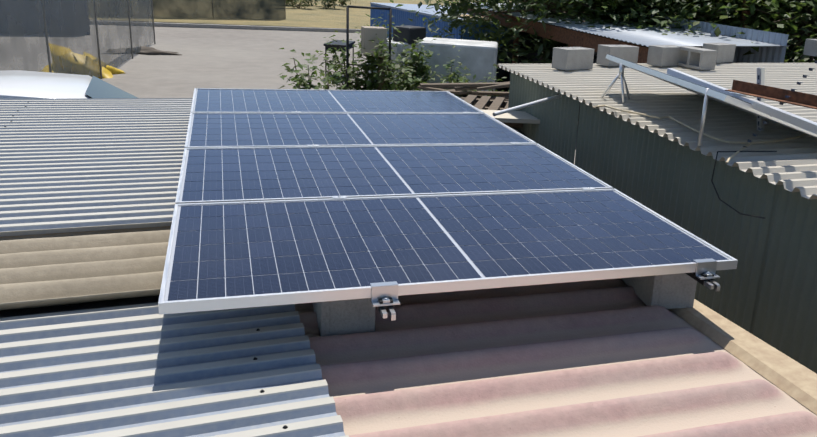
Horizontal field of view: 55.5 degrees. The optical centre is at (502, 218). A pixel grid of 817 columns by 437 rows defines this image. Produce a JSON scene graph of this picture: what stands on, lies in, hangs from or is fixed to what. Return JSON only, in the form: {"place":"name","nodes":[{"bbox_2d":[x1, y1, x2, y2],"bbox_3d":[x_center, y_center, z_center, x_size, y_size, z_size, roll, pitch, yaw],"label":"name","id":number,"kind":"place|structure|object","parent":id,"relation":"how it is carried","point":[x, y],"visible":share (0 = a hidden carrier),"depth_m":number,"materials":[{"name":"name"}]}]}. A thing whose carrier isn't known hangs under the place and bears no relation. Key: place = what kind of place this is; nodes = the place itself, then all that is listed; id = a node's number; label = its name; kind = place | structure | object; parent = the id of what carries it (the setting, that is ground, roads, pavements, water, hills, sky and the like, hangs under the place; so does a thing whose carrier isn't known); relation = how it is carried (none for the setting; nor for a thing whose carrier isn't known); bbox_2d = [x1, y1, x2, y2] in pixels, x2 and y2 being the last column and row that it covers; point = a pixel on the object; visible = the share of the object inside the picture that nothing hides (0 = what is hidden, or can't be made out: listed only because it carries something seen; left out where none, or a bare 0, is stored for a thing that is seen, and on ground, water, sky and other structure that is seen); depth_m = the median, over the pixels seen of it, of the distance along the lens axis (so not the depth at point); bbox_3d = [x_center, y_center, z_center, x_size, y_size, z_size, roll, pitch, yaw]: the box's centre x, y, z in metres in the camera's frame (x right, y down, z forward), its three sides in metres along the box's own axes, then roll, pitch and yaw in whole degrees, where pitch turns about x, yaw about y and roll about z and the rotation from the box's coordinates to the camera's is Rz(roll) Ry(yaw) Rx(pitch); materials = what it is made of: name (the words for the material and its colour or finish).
{"place":"outdoors","nodes":[
{"label":"outdoors","id":0,"kind":"place"},
{"bbox_2d":[5,0,58,33],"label":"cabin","id":1,"kind":"object","parent":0,"point":[26,10],"depth_m":23.84,"materials":[{"name":"grey paint"}]},
{"bbox_2d":[0,295,158,317],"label":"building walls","id":2,"kind":"structure","parent":0,"point":[76,306],"depth_m":2.96,"materials":[{"name":"grey"}]},
{"bbox_2d":[0,226,170,309],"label":"corrugated roof","id":3,"kind":"structure","parent":2,"relation":"on","point":[40,270],"depth_m":2.98,"materials":[{"name":"beige metal"}]},
{"bbox_2d":[0,98,192,236],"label":"grey roof","id":4,"kind":"structure","parent":2,"relation":"on","point":[82,165],"depth_m":4.44,"materials":[{"name":"grey metal"}]},
{"bbox_2d":[4,106,287,428],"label":"roof screws","id":5,"kind":"object","parent":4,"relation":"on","point":[263,391],"visible":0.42,"depth_m":2.33,"materials":[{"name":"grey metal"}]},
{"bbox_2d":[0,302,348,436],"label":"grey roof","id":6,"kind":"structure","parent":2,"relation":"on","point":[143,370],"depth_m":2.31,"materials":[{"name":"grey metal"}]},
{"bbox_2d":[295,278,816,436],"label":"corrugated roof","id":7,"kind":"structure","parent":2,"relation":"on","point":[617,357],"depth_m":2.56,"materials":[{"name":"pink metal"}]},
{"bbox_2d":[312,298,374,336],"bbox_3d":[-0.608,0.266,2.874,0.190,0.200,0.400,-3,19,-20],"label":"concrete block","id":8,"kind":"object","parent":7,"relation":"on","point":[342,317],"depth_m":2.70,"materials":[{"name":"concrete"}]},
{"bbox_2d":[621,273,696,308],"bbox_3d":[0.647,0.209,3.267,0.190,0.200,0.400,-1,18,-14],"label":"concrete block","id":9,"kind":"object","parent":7,"relation":"on","point":[669,291],"depth_m":3.10,"materials":[{"name":"concrete"}]},
{"bbox_2d":[370,258,719,320],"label":"mounting clamps","id":10,"kind":"object","parent":9,"relation":"on","point":[384,297],"visible":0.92,"depth_m":2.45,"materials":[{"name":"silver metal"}]},
{"bbox_2d":[158,88,737,314],"bbox_3d":[-0.731,-0.404,4.369,2.000,0.042,4.060,-3,19,-20],"label":"solar array","id":11,"kind":"object","parent":10,"relation":"on","point":[289,196],"visible":1,"depth_m":3.26,"materials":[{"name":"blue glass"}]},
{"bbox_2d":[670,299,816,414],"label":"roof verge capping","id":12,"kind":"object","parent":7,"relation":"attached to","point":[794,379],"visible":0.15,"depth_m":2.78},
{"bbox_2d":[29,22,801,164],"bbox_3d":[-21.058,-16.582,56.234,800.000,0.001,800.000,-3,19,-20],"label":"ground","id":13,"kind":"structure","parent":0,"point":[231,58],"depth_m":21.09,"materials":[{"name":"concrete"}]},
{"bbox_2d":[0,70,137,98],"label":"white car","id":14,"kind":"object","parent":13,"relation":"on","point":[18,84],"depth_m":7.59,"materials":[{"name":"white paint"}]},
{"bbox_2d":[0,0,155,78],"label":"shade net fence","id":15,"kind":"object","parent":13,"relation":"on","point":[55,40],"visible":0.67,"depth_m":14.74,"materials":[{"name":"grey fabric"}]},
{"bbox_2d":[45,53,125,78],"bbox_3d":[-9.515,-3.638,17.488,2.141,0.694,1.760,-3,19,-20],"label":"yellow tarp","id":16,"kind":"object","parent":13,"relation":"on","point":[108,71],"visible":0.19,"depth_m":17.10,"materials":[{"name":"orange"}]},
{"bbox_2d":[114,46,181,54],"bbox_3d":[-10.107,-4.764,21.614,2.179,0.195,1.165,-3,19,-20],"label":"dirt heap","id":17,"kind":"object","parent":13,"relation":"on","point":[148,50],"visible":0.54,"depth_m":21.45,"materials":[{"name":"brown"}]},
{"bbox_2d":[121,0,285,18],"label":"fence","id":18,"kind":"object","parent":13,"relation":"on","point":[252,9],"depth_m":32.48,"materials":[{"name":"brown"}]},
{"bbox_2d":[98,21,360,32],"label":"kerb","id":19,"kind":"structure","parent":13,"relation":"on","point":[186,25],"depth_m":30.29,"materials":[{"name":"concrete"}]},
{"bbox_2d":[278,47,351,89],"bbox_3d":[-2.591,-1.414,10.290,1.146,1.737,1.031,5,18,3],"label":"bush","id":20,"kind":"object","parent":13,"relation":"on","point":[297,79],"visible":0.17,"depth_m":10.13,"materials":[{"name":"green plant"}]},
{"bbox_2d":[323,40,354,76],"bbox_3d":[-4.132,-4.028,19.467,0.550,0.865,1.200,4,18,-1],"label":"grill table","id":21,"kind":"object","parent":13,"relation":"on","point":[339,43],"visible":0.71,"depth_m":18.95,"materials":[{"name":"black paint"}]},
{"bbox_2d":[315,15,406,90],"bbox_3d":[-2.325,-2.359,12.684,1.497,2.102,1.404,-3,19,-20],"label":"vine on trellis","id":22,"kind":"object","parent":13,"relation":"on","point":[366,75],"visible":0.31,"depth_m":12.48,"materials":[{"name":"green plant"}]},
{"bbox_2d":[346,5,391,89],"bbox_3d":[-2.152,-2.294,12.383,0.704,2.168,0.300,-3,19,-20],"label":"metal frame","id":23,"kind":"object","parent":13,"relation":"on","point":[369,33],"visible":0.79,"depth_m":12.13,"materials":[{"name":"black paint"}]},
{"bbox_2d":[352,37,444,90],"bbox_3d":[-1.747,-2.029,12.302,1.480,1.786,1.159,13,20,25],"label":"bush","id":24,"kind":"object","parent":13,"relation":"on","point":[416,59],"visible":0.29,"depth_m":12.03,"materials":[{"name":"green plant"}]},
{"bbox_2d":[370,4,461,38],"bbox_3d":[-2.443,-4.560,20.143,0.025,1.680,6.160,-6,20,-28],"label":"blue container","id":25,"kind":"object","parent":13,"relation":"on","point":[401,17],"visible":0.17,"depth_m":19.98,"materials":[{"name":"blue metal"}]},
{"bbox_2d":[383,45,470,96],"bbox_3d":[-1.142,-1.867,12.040,1.484,1.717,1.308,-3,19,-20],"label":"bush","id":26,"kind":"object","parent":13,"relation":"on","point":[410,85],"visible":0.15,"depth_m":11.66,"materials":[{"name":"green plant"}]},
{"bbox_2d":[370,2,507,48],"bbox_3d":[-1.355,-4.711,20.703,2.500,1.745,6.220,-6,20,-28],"label":"tarp","id":27,"kind":"object","parent":13,"relation":"on","point":[422,10],"visible":0.12,"depth_m":19.34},
{"bbox_2d":[368,25,539,136],"bbox_3d":[-0.502,-1.618,11.285,2.283,1.770,8.282,-1,18,-15],"label":"yard junk","id":28,"kind":"object","parent":13,"relation":"on","point":[478,58],"visible":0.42,"depth_m":12.62,"materials":[{"name":"white paint"}]},
{"bbox_2d":[439,74,508,96],"bbox_3d":[-0.434,-1.411,11.260,1.315,1.417,1.174,-3,19,-20],"label":"bush","id":29,"kind":"object","parent":13,"relation":"on","point":[466,81],"visible":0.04,"depth_m":10.99,"materials":[{"name":"green plant"}]},
{"bbox_2d":[443,63,506,96],"bbox_3d":[-0.273,-1.617,11.740,1.349,1.532,0.924,3,18,-3],"label":"bush","id":30,"kind":"object","parent":13,"relation":"on","point":[451,75],"visible":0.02,"depth_m":11.50,"materials":[{"name":"green plant"}]},
{"bbox_2d":[495,45,508,95],"bbox_3d":[-0.053,-4.061,19.269,4.248,1.749,3.598,-8,21,-32],"label":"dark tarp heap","id":31,"kind":"object","parent":13,"relation":"on","point":[501,73],"visible":0.02,"depth_m":17.81,"materials":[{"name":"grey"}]},
{"bbox_2d":[508,73,539,141],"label":"sheet wall","id":32,"kind":"structure","parent":13,"relation":"on","point":[522,90],"depth_m":7.63,"materials":[{"name":"grey metal"}]},
{"bbox_2d":[366,0,692,91],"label":"tree","id":33,"kind":"object","parent":13,"relation":"on","point":[454,9],"visible":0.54,"depth_m":15.47,"materials":[{"name":"green plant"}]},
{"bbox_2d":[460,5,648,63],"bbox_3d":[0.506,-3.250,16.346,0.100,1.900,11.000,-2,19,-18],"label":"shed frame","id":34,"kind":"object","parent":13,"relation":"on","point":[571,38],"visible":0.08,"depth_m":14.13,"materials":[{"name":"metal"}]},
{"bbox_2d":[459,2,787,46],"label":"shed roof","id":35,"kind":"structure","parent":34,"relation":"on","point":[646,36],"depth_m":13.02,"materials":[{"name":"silver metal"}]},
{"bbox_2d":[536,85,579,163],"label":"sheet wall","id":36,"kind":"structure","parent":13,"relation":"on","point":[556,132],"depth_m":6.86,"materials":[{"name":"grey metal"}]},
{"bbox_2d":[493,94,561,115],"bbox_3d":[0.218,-0.962,6.488,0.030,0.128,0.828,20,24,40],"label":"metal pole","id":37,"kind":"object","parent":36,"relation":"attached to","point":[526,105],"visible":0.9,"depth_m":6.46,"materials":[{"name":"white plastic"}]},
{"bbox_2d":[459,0,686,55],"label":"tree","id":38,"kind":"object","parent":13,"relation":"on","point":[587,12],"visible":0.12,"depth_m":15.60,"materials":[{"name":"green plant"}]},
{"bbox_2d":[575,102,624,188],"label":"sheet wall","id":39,"kind":"structure","parent":13,"relation":"on","point":[599,144],"depth_m":6.13,"materials":[{"name":"grey metal"}]},
{"bbox_2d":[507,30,731,122],"bbox_3d":[1.727,-3.184,16.675,2.439,1.730,10.121,-3,19,-20],"label":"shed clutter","id":40,"kind":"object","parent":13,"relation":"on","point":[526,42],"visible":0.04,"depth_m":17.27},
{"bbox_2d":[487,0,814,62],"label":"tree","id":41,"kind":"object","parent":13,"relation":"on","point":[673,16],"visible":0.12,"depth_m":14.80,"materials":[{"name":"green plant"}]},
{"bbox_2d":[617,121,686,223],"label":"sheet wall","id":42,"kind":"structure","parent":13,"relation":"on","point":[651,170],"depth_m":5.35,"materials":[{"name":"metal"}]},
{"bbox_2d":[563,0,796,57],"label":"tree","id":43,"kind":"object","parent":13,"relation":"on","point":[729,19],"visible":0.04,"depth_m":15.97,"materials":[{"name":"green plant"}]},
{"bbox_2d":[593,0,816,61],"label":"tree","id":44,"kind":"object","parent":13,"relation":"on","point":[654,10],"visible":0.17,"depth_m":14.52,"materials":[{"name":"green plant"}]},
{"bbox_2d":[599,0,816,62],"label":"tree","id":45,"kind":"object","parent":13,"relation":"on","point":[770,5],"visible":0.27,"depth_m":13.84,"materials":[{"name":"green plant"}]},
{"bbox_2d":[676,146,775,332],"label":"sheet wall","id":46,"kind":"structure","parent":13,"relation":"on","point":[705,213],"depth_m":4.53,"materials":[{"name":"metal"}]},
{"bbox_2d":[497,63,816,198],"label":"roof","id":47,"kind":"structure","parent":46,"relation":"on","point":[790,165],"depth_m":5.77,"materials":[{"name":"grey metal"}]},
{"bbox_2d":[551,47,593,70],"bbox_3d":[0.702,-1.597,7.653,0.400,0.200,0.200,-13,24,-42],"label":"roof block","id":48,"kind":"object","parent":47,"relation":"on","point":[572,58],"depth_m":7.55,"materials":[{"name":"concrete"}]},
{"bbox_2d":[596,45,638,65],"bbox_3d":[1.211,-1.718,8.077,0.400,0.200,0.200,-8,21,-33],"label":"roof block","id":49,"kind":"object","parent":47,"relation":"on","point":[628,52],"depth_m":7.99,"materials":[{"name":"concrete"}]},
{"bbox_2d":[647,45,682,66],"bbox_3d":[1.764,-1.749,8.239,0.400,0.200,0.200,-10,23,-38],"label":"roof block","id":50,"kind":"object","parent":47,"relation":"on","point":[664,55],"depth_m":8.13,"materials":[{"name":"concrete"}]},
{"bbox_2d":[677,46,716,69],"bbox_3d":[2.045,-1.700,8.125,0.200,0.200,0.400,-6,20,-28],"label":"roof block","id":51,"kind":"object","parent":47,"relation":"on","point":[697,58],"depth_m":8.02,"materials":[{"name":"concrete"}]},
{"bbox_2d":[592,105,806,143],"bbox_3d":[1.296,-0.611,5.016,1.588,0.051,0.872,9,19,17],"label":"cable","id":52,"kind":"object","parent":47,"relation":"on","point":[734,142],"visible":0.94,"depth_m":4.83,"materials":[{"name":"beige"}]},
{"bbox_2d":[601,54,816,146],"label":"mounting frame","id":53,"kind":"object","parent":47,"relation":"on","point":[759,108],"visible":1,"depth_m":4.38,"materials":[{"name":"silver metal"}]},
{"bbox_2d":[703,42,735,62],"bbox_3d":[2.463,-1.894,8.759,0.200,0.200,0.400,19,23,40],"label":"roof block","id":54,"kind":"object","parent":47,"relation":"on","point":[725,52],"depth_m":8.66,"materials":[{"name":"concrete"}]},
{"bbox_2d":[725,141,752,163],"bbox_3d":[1.335,-0.375,4.333,0.027,0.027,0.628,13,20,27],"label":"roof rope","id":55,"kind":"object","parent":47,"relation":"on","point":[734,154],"visible":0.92,"depth_m":4.29,"materials":[{"name":"beige fabric"}]},
{"bbox_2d":[711,151,776,218],"bbox_3d":[1.444,-0.183,4.192,0.380,0.288,0.504,-3,19,-20],"label":"eave cable","id":56,"kind":"object","parent":47,"relation":"attached to","point":[716,190],"visible":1,"depth_m":4.32,"materials":[{"name":"black plastic"}]},
{"bbox_2d":[739,0,752,27],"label":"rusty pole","id":57,"kind":"object","parent":13,"relation":"on","point":[745,12],"depth_m":14.69,"materials":[{"name":"metal"}]},
{"bbox_2d":[718,0,816,62],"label":"tree","id":58,"kind":"object","parent":13,"relation":"on","point":[792,29],"visible":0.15,"depth_m":13.96,"materials":[{"name":"green plant"}]},
{"bbox_2d":[747,185,816,373],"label":"sheet wall","id":59,"kind":"structure","parent":13,"relation":"on","point":[784,318],"depth_m":4.05,"materials":[{"name":"metal"}]},
{"bbox_2d":[154,0,801,43],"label":"dirt ground","id":60,"kind":"structure","parent":0,"point":[318,15],"depth_m":36.16,"materials":[{"name":"beige soil"}]},
{"bbox_2d":[285,0,315,8],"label":"verge shrub","id":61,"kind":"object","parent":60,"relation":"on","point":[299,5],"visible":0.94,"depth_m":42.15,"materials":[{"name":"green plant"}]},
{"bbox_2d":[315,0,346,8],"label":"verge shrub","id":62,"kind":"object","parent":60,"relation":"on","point":[326,3],"visible":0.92,"depth_m":43.94,"materials":[{"name":"green plant"}]},
{"bbox_2d":[339,0,355,5],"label":"verge shrub","id":63,"kind":"object","parent":60,"relation":"on","point":[342,2],"visible":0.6,"depth_m":47.87,"materials":[{"name":"green plant"}]},
{"bbox_2d":[571,5,788,62],"bbox_3d":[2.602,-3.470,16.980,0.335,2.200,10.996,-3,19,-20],"label":"shed","id":64,"kind":"structure","parent":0,"point":[770,55],"depth_m":12.55,"materials":[{"name":"metal"}]},
{"bbox_2d":[803,39,816,56],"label":"roof block","id":65,"kind":"object","parent":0,"point":[810,47],"depth_m":9.78,"materials":[{"name":"concrete"}]}
]}

